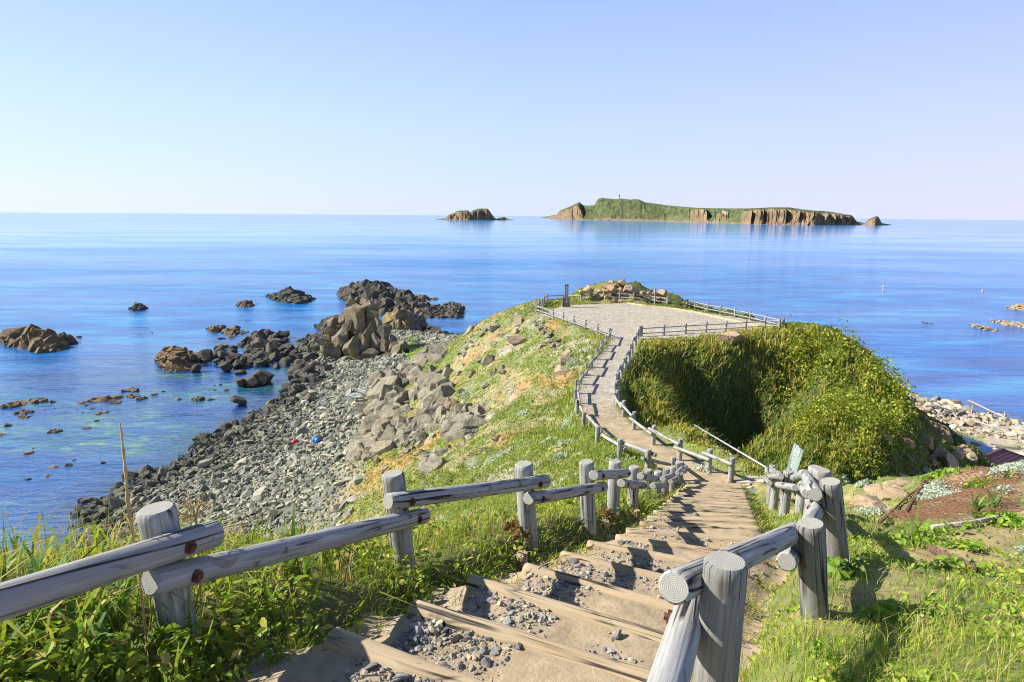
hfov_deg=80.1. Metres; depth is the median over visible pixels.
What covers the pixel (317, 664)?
stair path
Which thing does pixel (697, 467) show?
silver plant
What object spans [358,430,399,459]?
rock outcrop
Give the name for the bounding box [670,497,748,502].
step log
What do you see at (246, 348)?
boulder
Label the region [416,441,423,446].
slope rock
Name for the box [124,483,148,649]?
grass stalk
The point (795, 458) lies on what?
board sign
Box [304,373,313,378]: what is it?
boulder
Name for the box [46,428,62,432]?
tide rock
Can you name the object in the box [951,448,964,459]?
boulder
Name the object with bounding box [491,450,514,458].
silver plant
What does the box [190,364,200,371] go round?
boulder
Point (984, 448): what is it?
shed
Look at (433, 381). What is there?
rock outcrop
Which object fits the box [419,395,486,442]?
rock outcrop
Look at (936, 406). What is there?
driftwood pole
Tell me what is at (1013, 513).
leafy plant
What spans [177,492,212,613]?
dried umbel
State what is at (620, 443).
log fence
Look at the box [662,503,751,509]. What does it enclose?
step log
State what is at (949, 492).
silver plant
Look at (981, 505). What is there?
long leaved plant
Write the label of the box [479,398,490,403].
silver plant
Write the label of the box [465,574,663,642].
step log
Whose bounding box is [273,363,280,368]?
boulder
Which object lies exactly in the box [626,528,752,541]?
step log
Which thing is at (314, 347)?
boulder
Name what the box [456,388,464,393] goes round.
slope rock
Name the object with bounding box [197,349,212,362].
boulder
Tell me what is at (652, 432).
log fence
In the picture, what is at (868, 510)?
silver plant
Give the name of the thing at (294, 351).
boulder
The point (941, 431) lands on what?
boulder
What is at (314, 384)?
boulder
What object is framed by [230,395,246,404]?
boulder
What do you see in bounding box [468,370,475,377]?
slope rock
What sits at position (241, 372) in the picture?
boulder
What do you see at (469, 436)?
slope rock
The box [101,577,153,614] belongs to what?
long leaved plant
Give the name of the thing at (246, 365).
boulder
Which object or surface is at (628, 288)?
boulder
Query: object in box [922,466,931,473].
silver plant
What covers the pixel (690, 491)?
step log
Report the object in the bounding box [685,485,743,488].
step log
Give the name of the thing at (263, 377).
boulder
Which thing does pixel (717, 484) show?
step log
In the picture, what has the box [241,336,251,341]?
boulder
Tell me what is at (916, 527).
long leaved plant
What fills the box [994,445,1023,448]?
driftwood pole
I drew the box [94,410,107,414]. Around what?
tide rock
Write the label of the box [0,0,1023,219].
sky
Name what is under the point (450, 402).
rock outcrop
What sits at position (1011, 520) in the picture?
leafy plant
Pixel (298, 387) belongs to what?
boulder
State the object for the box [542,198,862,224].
island
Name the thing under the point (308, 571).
long leaved plant
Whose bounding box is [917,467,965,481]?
leafy plant
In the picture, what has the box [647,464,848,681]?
log fence
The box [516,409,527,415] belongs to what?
silver plant
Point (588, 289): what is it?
boulder
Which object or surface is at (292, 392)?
boulder
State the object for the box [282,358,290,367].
boulder
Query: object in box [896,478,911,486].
boulder
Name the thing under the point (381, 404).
rock outcrop
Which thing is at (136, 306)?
sea rock
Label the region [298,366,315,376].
boulder
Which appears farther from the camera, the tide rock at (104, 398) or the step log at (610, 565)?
the tide rock at (104, 398)
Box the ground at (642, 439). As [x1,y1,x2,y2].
[0,281,1023,681]
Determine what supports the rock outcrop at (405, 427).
on the ground at (642, 439)
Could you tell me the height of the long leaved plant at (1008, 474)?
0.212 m
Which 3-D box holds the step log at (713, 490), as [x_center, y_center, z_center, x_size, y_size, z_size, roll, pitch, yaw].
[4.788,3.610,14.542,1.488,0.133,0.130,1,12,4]
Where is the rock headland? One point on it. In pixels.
(385, 297)
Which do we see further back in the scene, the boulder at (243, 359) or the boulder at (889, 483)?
the boulder at (243, 359)
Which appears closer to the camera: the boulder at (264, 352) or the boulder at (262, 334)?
the boulder at (264, 352)
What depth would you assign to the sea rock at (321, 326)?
115.05 m
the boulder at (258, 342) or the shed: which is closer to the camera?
the shed
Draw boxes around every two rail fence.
[536,292,610,338]
[610,291,784,328]
[639,318,780,336]
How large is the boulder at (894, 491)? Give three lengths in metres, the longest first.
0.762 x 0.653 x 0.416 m
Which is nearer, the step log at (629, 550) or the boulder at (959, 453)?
the step log at (629, 550)
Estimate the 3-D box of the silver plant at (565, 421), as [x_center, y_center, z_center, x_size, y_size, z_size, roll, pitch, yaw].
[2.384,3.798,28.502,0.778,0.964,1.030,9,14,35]
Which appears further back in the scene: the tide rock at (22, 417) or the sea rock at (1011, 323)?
the sea rock at (1011, 323)
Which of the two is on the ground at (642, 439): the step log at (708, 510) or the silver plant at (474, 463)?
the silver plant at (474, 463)
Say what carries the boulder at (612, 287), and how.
on the boulder
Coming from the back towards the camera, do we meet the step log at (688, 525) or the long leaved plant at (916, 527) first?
the step log at (688, 525)
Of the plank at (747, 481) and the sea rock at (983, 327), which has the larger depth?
the sea rock at (983, 327)
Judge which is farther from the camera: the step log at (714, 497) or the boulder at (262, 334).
the boulder at (262, 334)
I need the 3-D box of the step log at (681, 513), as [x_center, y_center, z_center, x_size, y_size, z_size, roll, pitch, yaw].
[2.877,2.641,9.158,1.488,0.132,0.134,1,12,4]
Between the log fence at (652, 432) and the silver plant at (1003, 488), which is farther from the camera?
the log fence at (652, 432)
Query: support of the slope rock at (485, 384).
on the ground at (642, 439)
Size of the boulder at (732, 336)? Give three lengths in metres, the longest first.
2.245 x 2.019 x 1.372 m
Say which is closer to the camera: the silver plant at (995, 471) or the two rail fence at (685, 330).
the silver plant at (995, 471)
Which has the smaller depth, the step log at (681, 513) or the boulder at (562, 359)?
the step log at (681, 513)
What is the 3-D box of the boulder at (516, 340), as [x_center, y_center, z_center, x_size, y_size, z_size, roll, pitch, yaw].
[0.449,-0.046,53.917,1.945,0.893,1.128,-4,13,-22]
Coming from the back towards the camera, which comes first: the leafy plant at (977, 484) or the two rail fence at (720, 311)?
the two rail fence at (720, 311)
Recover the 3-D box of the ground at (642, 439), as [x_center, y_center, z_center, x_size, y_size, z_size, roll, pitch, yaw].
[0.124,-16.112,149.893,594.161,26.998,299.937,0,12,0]
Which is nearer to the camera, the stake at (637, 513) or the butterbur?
the butterbur
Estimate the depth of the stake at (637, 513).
8.96 m
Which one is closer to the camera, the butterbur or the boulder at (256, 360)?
the butterbur
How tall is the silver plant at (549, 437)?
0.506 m
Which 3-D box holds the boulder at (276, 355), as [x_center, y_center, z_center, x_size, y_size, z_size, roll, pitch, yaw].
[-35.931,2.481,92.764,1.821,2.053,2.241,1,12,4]
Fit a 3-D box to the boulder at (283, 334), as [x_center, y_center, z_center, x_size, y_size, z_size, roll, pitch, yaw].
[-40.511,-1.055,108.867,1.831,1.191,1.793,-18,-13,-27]
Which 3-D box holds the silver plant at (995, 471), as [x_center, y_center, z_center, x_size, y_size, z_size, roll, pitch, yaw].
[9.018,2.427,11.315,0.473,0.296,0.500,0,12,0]
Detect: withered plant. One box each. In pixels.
[503,515,541,558]
[600,501,616,526]
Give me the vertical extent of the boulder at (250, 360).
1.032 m
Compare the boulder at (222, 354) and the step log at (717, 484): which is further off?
the boulder at (222, 354)
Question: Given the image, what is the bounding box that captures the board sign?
[786,443,803,483]
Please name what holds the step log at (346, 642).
on the stair path
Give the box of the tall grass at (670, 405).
[395,280,999,485]
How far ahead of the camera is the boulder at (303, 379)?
78.69 m
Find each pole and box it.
[654,287,655,303]
[925,405,949,409]
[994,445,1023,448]
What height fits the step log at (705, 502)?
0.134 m
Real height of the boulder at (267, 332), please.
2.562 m
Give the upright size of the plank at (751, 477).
0.109 m
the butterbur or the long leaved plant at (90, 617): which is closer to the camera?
the long leaved plant at (90, 617)
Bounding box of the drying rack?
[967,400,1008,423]
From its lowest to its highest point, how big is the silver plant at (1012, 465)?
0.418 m
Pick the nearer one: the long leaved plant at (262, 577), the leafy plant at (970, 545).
the long leaved plant at (262, 577)
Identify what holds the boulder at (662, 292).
on the ground at (642, 439)
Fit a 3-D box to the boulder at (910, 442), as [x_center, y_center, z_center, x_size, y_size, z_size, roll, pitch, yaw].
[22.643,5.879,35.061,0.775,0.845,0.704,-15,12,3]
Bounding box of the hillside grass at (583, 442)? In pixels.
[312,286,668,542]
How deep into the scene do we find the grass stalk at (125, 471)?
2.35 m
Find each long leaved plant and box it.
[0,532,73,625]
[2,542,113,661]
[11,578,138,652]
[30,603,125,669]
[57,528,185,630]
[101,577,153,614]
[223,535,308,611]
[239,503,365,601]
[288,521,344,576]
[907,501,932,537]
[964,491,997,514]
[966,486,1019,507]
[999,469,1023,480]
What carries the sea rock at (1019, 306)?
in the sea
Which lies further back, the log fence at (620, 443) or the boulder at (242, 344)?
the boulder at (242, 344)
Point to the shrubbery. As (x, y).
(882, 416)
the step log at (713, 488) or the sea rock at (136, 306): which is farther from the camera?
the sea rock at (136, 306)
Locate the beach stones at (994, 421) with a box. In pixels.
[906,391,1023,454]
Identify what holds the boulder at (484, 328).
on the ground at (642, 439)
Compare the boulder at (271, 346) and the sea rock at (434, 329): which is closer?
the boulder at (271, 346)
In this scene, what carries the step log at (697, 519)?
on the stair path
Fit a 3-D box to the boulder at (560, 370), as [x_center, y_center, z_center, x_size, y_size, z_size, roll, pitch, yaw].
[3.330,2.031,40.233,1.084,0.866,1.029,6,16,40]
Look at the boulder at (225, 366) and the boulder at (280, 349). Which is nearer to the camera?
the boulder at (225, 366)
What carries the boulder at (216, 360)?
in the sea
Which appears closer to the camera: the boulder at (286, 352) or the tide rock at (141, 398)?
the tide rock at (141, 398)
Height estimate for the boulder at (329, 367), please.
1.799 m
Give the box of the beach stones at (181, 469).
[67,329,460,551]
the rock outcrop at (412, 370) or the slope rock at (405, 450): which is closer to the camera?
the slope rock at (405, 450)
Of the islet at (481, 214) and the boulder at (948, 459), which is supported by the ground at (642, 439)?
the boulder at (948, 459)
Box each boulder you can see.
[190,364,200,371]
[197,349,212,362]
[213,358,222,363]
[216,351,228,358]
[218,361,232,371]
[227,355,233,362]
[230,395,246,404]
[232,359,242,368]
[234,369,246,374]
[236,377,246,386]
[239,342,246,346]
[240,356,247,362]
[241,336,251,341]
[243,346,250,352]
[243,363,250,367]
[244,376,259,386]
[247,357,255,363]
[251,337,270,349]
[251,353,264,358]
[251,369,273,384]
[253,331,265,337]
[253,358,263,366]
[255,350,270,355]
[256,360,268,366]
[263,329,274,334]
[264,341,279,352]
[267,335,277,340]
[269,351,282,360]
[272,338,284,343]
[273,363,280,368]
[277,347,285,351]
[279,331,289,337]
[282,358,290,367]
[283,349,290,355]
[284,343,295,350]
[286,364,303,374]
[287,374,294,380]
[289,349,299,354]
[290,390,295,395]
[291,378,301,383]
[291,384,301,391]
[294,354,301,359]
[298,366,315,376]
[299,376,307,382]
[303,353,318,359]
[303,393,317,401]
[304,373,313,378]
[307,345,319,351]
[307,376,315,382]
[308,360,318,367]
[310,382,318,387]
[320,364,332,371]
[463,325,473,336]
[481,354,493,366]
[482,324,487,331]
[486,324,499,331]
[506,335,526,344]
[513,317,522,327]
[554,365,567,375]
[558,354,572,365]
[583,285,593,295]
[606,283,616,292]
[618,279,625,285]
[624,284,634,293]
[657,289,666,296]
[717,331,745,343]
[847,494,881,508]
[863,483,887,496]
[866,500,889,514]
[877,485,910,500]
[881,434,893,443]
[882,479,899,486]
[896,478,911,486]
[903,437,914,447]
[922,433,933,450]
[926,419,953,443]
[928,455,937,465]
[932,445,947,457]
[938,452,958,467]
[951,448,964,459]
[957,444,971,453]
[965,451,977,462]
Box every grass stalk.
[119,423,146,654]
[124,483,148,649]
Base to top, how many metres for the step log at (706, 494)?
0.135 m
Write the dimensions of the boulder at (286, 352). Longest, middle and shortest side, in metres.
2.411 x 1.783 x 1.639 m
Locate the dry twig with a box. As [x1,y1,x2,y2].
[336,543,354,585]
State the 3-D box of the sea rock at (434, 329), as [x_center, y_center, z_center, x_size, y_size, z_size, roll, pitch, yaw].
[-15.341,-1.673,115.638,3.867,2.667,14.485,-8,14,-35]
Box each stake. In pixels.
[516,550,527,568]
[601,519,608,530]
[634,509,640,521]
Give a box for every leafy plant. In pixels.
[797,639,838,659]
[856,600,909,622]
[877,521,989,550]
[877,531,945,550]
[886,587,989,625]
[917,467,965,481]
[919,553,997,577]
[941,537,1000,553]
[961,508,1023,528]
[962,475,1005,489]
[974,507,1023,522]
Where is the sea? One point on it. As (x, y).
(186, 280)
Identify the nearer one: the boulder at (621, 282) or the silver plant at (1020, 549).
the silver plant at (1020, 549)
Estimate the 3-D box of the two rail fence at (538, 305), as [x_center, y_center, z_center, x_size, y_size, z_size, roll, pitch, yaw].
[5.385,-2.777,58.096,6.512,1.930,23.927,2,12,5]
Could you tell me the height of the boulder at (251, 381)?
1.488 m
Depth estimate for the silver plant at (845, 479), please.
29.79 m
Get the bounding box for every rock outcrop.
[346,432,379,461]
[355,369,411,440]
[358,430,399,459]
[386,414,426,447]
[396,361,422,383]
[396,373,408,392]
[407,365,454,402]
[410,347,428,365]
[413,400,444,429]
[415,450,446,473]
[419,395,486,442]
[427,343,449,362]
[429,396,461,410]
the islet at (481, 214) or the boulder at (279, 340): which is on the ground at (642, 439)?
the boulder at (279, 340)
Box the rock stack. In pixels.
[313,296,408,361]
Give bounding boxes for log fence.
[0,456,687,644]
[574,329,675,467]
[613,329,734,482]
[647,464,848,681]
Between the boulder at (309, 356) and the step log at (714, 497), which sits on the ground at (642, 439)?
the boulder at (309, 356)
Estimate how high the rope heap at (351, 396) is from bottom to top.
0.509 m
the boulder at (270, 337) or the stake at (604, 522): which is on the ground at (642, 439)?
the stake at (604, 522)
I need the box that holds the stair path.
[227,484,789,681]
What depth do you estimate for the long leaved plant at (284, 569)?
3.42 m
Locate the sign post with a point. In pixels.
(566, 301)
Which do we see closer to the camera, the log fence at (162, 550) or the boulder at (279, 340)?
the log fence at (162, 550)
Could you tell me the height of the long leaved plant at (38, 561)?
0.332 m
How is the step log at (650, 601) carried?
on the stair path
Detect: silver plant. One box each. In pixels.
[457,388,470,398]
[466,458,481,468]
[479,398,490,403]
[481,454,500,467]
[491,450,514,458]
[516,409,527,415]
[538,436,555,444]
[545,436,580,448]
[546,449,576,461]
[560,410,579,430]
[560,411,571,428]
[565,357,577,368]
[605,452,635,462]
[689,462,721,473]
[842,474,849,484]
[851,505,890,515]
[854,478,875,488]
[903,489,957,503]
[918,479,961,492]
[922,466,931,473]
[929,488,960,501]
[980,465,1013,476]
[988,462,1023,476]
[992,484,1014,495]
[1008,545,1023,557]
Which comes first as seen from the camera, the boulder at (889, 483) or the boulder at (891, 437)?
the boulder at (889, 483)
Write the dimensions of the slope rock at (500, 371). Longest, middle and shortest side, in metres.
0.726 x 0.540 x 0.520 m
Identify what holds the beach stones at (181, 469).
on the ground at (642, 439)
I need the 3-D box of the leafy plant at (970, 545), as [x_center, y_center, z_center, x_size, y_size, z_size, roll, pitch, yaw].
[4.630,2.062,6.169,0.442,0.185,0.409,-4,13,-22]
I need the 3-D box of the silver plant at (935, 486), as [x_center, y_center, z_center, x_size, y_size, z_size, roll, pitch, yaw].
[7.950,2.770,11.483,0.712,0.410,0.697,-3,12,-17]
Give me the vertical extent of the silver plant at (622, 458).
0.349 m
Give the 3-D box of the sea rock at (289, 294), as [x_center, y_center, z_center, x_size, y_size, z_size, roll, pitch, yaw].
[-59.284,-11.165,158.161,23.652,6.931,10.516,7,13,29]
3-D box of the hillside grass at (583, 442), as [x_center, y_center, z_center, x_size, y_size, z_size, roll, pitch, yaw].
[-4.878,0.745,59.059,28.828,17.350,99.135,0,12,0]
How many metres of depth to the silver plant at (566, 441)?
23.01 m
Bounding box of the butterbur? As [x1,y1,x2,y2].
[827,557,869,579]
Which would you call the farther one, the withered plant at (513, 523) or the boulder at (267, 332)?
the boulder at (267, 332)
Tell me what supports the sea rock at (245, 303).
in the sea
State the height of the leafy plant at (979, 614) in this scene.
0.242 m
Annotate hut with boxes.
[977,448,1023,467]
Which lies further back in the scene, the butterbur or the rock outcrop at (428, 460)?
the rock outcrop at (428, 460)
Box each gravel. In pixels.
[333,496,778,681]
[546,303,770,423]
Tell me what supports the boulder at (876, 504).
on the ground at (642, 439)
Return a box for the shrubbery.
[775,315,924,480]
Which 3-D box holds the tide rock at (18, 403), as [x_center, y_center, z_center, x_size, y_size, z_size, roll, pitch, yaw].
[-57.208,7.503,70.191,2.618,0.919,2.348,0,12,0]
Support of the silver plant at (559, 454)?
on the ground at (642, 439)
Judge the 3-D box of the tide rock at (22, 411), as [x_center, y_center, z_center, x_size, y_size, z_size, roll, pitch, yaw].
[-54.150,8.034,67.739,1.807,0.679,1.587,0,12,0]
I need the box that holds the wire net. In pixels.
[877,466,1022,528]
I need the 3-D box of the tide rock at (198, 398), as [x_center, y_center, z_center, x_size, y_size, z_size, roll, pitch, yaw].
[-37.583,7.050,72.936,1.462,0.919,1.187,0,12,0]
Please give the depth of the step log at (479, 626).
3.03 m
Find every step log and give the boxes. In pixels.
[322,627,483,681]
[406,599,650,681]
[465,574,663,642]
[521,563,673,611]
[559,551,661,580]
[586,540,749,576]
[615,534,765,564]
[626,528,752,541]
[639,521,760,531]
[647,515,756,524]
[653,510,754,519]
[658,506,752,513]
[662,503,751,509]
[666,499,749,505]
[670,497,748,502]
[673,494,747,499]
[676,492,746,496]
[678,490,745,494]
[681,488,744,492]
[683,487,743,490]
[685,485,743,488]
[687,484,742,486]
[688,482,741,485]
[690,481,740,484]
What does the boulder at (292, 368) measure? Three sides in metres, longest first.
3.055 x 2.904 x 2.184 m
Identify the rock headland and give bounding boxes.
[336,279,464,318]
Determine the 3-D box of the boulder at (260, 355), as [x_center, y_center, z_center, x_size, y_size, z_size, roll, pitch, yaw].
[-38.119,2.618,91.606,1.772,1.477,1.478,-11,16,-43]
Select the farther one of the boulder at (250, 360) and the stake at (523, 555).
the boulder at (250, 360)
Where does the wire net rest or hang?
on the ground at (642, 439)
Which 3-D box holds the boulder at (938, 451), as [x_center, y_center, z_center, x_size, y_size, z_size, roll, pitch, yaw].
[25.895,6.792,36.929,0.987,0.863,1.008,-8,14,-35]
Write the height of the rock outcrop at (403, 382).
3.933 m
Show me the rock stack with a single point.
(362, 332)
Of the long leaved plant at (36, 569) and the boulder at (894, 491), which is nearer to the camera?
the long leaved plant at (36, 569)
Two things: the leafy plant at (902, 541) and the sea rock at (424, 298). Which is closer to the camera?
the leafy plant at (902, 541)
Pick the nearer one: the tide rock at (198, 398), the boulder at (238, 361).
the tide rock at (198, 398)
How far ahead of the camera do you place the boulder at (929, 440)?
36.69 m
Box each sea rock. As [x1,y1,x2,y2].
[0,324,81,353]
[128,302,147,310]
[154,345,199,371]
[206,325,248,335]
[236,300,257,306]
[266,286,316,303]
[313,314,341,332]
[382,306,427,330]
[417,294,438,301]
[422,325,449,334]
[969,323,1000,331]
[987,319,1023,327]
[1005,303,1023,310]
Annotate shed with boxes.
[958,434,996,453]
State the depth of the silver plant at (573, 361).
40.34 m
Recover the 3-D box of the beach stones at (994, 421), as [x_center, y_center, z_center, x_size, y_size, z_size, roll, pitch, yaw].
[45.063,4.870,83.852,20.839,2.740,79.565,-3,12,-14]
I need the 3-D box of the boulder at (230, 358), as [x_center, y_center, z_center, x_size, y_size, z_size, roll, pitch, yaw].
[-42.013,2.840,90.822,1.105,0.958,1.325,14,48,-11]
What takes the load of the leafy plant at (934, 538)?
on the ground at (642, 439)
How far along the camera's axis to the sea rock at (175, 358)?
87.76 m
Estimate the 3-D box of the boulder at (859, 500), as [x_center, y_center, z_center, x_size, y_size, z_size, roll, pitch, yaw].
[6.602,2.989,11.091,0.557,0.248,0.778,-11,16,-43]
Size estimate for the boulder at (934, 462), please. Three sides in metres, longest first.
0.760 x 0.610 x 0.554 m
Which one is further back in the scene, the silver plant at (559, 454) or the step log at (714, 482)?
the silver plant at (559, 454)
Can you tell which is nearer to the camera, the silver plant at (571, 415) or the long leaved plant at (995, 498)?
the long leaved plant at (995, 498)
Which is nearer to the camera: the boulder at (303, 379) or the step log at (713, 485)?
the step log at (713, 485)
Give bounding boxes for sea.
[0,212,1023,555]
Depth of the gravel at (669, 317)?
52.35 m
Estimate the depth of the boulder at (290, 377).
79.99 m
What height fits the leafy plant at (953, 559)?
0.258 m
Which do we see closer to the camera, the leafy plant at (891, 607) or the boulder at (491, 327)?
the leafy plant at (891, 607)
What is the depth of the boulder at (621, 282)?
68.80 m
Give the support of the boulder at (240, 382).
in the sea
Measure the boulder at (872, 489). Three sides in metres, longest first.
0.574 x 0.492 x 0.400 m
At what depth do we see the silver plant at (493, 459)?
26.14 m
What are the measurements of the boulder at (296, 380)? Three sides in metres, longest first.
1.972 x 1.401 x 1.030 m
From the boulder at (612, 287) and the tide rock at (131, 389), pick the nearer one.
the boulder at (612, 287)
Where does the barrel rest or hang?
on the ground at (642, 439)
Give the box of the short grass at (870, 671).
[738,465,1023,681]
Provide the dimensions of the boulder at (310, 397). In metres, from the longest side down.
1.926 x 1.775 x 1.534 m
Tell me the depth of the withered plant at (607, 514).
7.60 m
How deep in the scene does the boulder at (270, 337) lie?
105.39 m
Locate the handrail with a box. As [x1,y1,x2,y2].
[694,424,766,467]
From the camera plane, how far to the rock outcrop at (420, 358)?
71.60 m
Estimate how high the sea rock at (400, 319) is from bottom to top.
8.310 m
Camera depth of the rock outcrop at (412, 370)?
64.92 m
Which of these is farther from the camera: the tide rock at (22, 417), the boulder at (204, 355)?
the boulder at (204, 355)
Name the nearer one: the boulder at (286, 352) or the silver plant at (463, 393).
the silver plant at (463, 393)
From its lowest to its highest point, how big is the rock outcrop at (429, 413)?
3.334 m
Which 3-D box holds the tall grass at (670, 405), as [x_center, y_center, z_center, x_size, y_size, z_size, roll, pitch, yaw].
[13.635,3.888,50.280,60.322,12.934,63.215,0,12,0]
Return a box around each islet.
[436,208,511,219]
[861,216,889,224]
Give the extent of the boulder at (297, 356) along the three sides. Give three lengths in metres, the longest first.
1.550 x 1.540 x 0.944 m
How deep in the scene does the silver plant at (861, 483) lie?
13.66 m
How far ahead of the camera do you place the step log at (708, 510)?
9.80 m
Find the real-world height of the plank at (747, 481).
0.202 m
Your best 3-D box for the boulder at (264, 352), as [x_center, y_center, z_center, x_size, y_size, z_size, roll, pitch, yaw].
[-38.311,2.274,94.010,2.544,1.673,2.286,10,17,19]
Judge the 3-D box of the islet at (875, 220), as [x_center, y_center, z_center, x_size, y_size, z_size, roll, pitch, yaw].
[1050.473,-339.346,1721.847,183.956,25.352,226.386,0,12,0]
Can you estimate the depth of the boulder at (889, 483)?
13.11 m
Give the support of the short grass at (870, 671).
on the ground at (642, 439)
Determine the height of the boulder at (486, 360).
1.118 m
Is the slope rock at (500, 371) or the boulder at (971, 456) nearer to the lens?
the boulder at (971, 456)
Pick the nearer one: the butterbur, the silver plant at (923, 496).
the butterbur
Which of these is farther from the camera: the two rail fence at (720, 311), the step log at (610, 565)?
the two rail fence at (720, 311)
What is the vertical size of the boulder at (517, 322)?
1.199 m
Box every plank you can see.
[736,479,763,483]
[742,475,763,478]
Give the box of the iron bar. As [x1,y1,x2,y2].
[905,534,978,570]
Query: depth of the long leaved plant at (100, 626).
2.24 m
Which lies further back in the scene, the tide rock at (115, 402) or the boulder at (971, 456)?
the tide rock at (115, 402)
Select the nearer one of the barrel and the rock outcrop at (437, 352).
the barrel
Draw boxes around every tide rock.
[0,400,25,407]
[13,409,34,414]
[17,415,30,418]
[26,397,47,403]
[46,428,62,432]
[87,394,124,401]
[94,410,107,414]
[109,400,121,403]
[120,387,138,391]
[126,394,139,397]
[135,396,147,400]
[191,396,204,400]
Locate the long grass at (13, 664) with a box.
[0,482,818,681]
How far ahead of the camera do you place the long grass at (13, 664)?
2.94 m
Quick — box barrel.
[311,436,321,442]
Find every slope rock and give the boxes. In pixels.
[403,448,410,454]
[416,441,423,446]
[436,448,447,455]
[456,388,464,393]
[464,433,474,439]
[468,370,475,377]
[482,382,488,388]
[491,435,499,441]
[497,368,504,374]
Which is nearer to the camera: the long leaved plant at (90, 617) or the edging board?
the long leaved plant at (90, 617)
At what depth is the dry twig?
3.59 m
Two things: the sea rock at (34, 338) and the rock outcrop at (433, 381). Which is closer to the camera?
the rock outcrop at (433, 381)
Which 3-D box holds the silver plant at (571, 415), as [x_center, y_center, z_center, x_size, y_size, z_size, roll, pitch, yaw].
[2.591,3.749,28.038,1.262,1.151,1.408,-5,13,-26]
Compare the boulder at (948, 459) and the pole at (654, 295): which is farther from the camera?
the pole at (654, 295)
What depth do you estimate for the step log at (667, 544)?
6.37 m
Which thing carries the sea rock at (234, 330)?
in the sea
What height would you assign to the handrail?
2.161 m
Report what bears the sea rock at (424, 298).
in the sea
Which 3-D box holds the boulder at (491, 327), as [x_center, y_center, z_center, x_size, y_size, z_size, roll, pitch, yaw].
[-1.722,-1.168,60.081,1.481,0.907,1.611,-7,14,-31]
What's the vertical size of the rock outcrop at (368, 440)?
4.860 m
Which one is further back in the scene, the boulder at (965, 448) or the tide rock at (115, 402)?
the tide rock at (115, 402)
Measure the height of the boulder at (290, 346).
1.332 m
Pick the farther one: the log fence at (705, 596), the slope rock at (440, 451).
the slope rock at (440, 451)
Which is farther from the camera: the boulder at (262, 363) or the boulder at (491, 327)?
the boulder at (262, 363)
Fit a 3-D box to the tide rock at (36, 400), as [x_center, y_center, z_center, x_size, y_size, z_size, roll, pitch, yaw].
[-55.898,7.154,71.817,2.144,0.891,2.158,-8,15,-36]
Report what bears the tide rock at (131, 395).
in the sea
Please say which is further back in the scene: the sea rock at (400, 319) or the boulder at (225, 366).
the sea rock at (400, 319)
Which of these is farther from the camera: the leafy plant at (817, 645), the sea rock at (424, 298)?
the sea rock at (424, 298)
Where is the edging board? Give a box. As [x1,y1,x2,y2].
[627,302,758,325]
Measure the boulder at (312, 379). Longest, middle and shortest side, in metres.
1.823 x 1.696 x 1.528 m
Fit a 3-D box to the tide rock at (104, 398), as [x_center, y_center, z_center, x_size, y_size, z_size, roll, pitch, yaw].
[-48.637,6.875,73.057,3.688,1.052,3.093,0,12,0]
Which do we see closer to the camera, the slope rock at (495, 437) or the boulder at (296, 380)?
the slope rock at (495, 437)
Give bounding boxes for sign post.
[563,284,569,306]
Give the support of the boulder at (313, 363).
on the ground at (642, 439)
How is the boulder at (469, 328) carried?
on the ground at (642, 439)

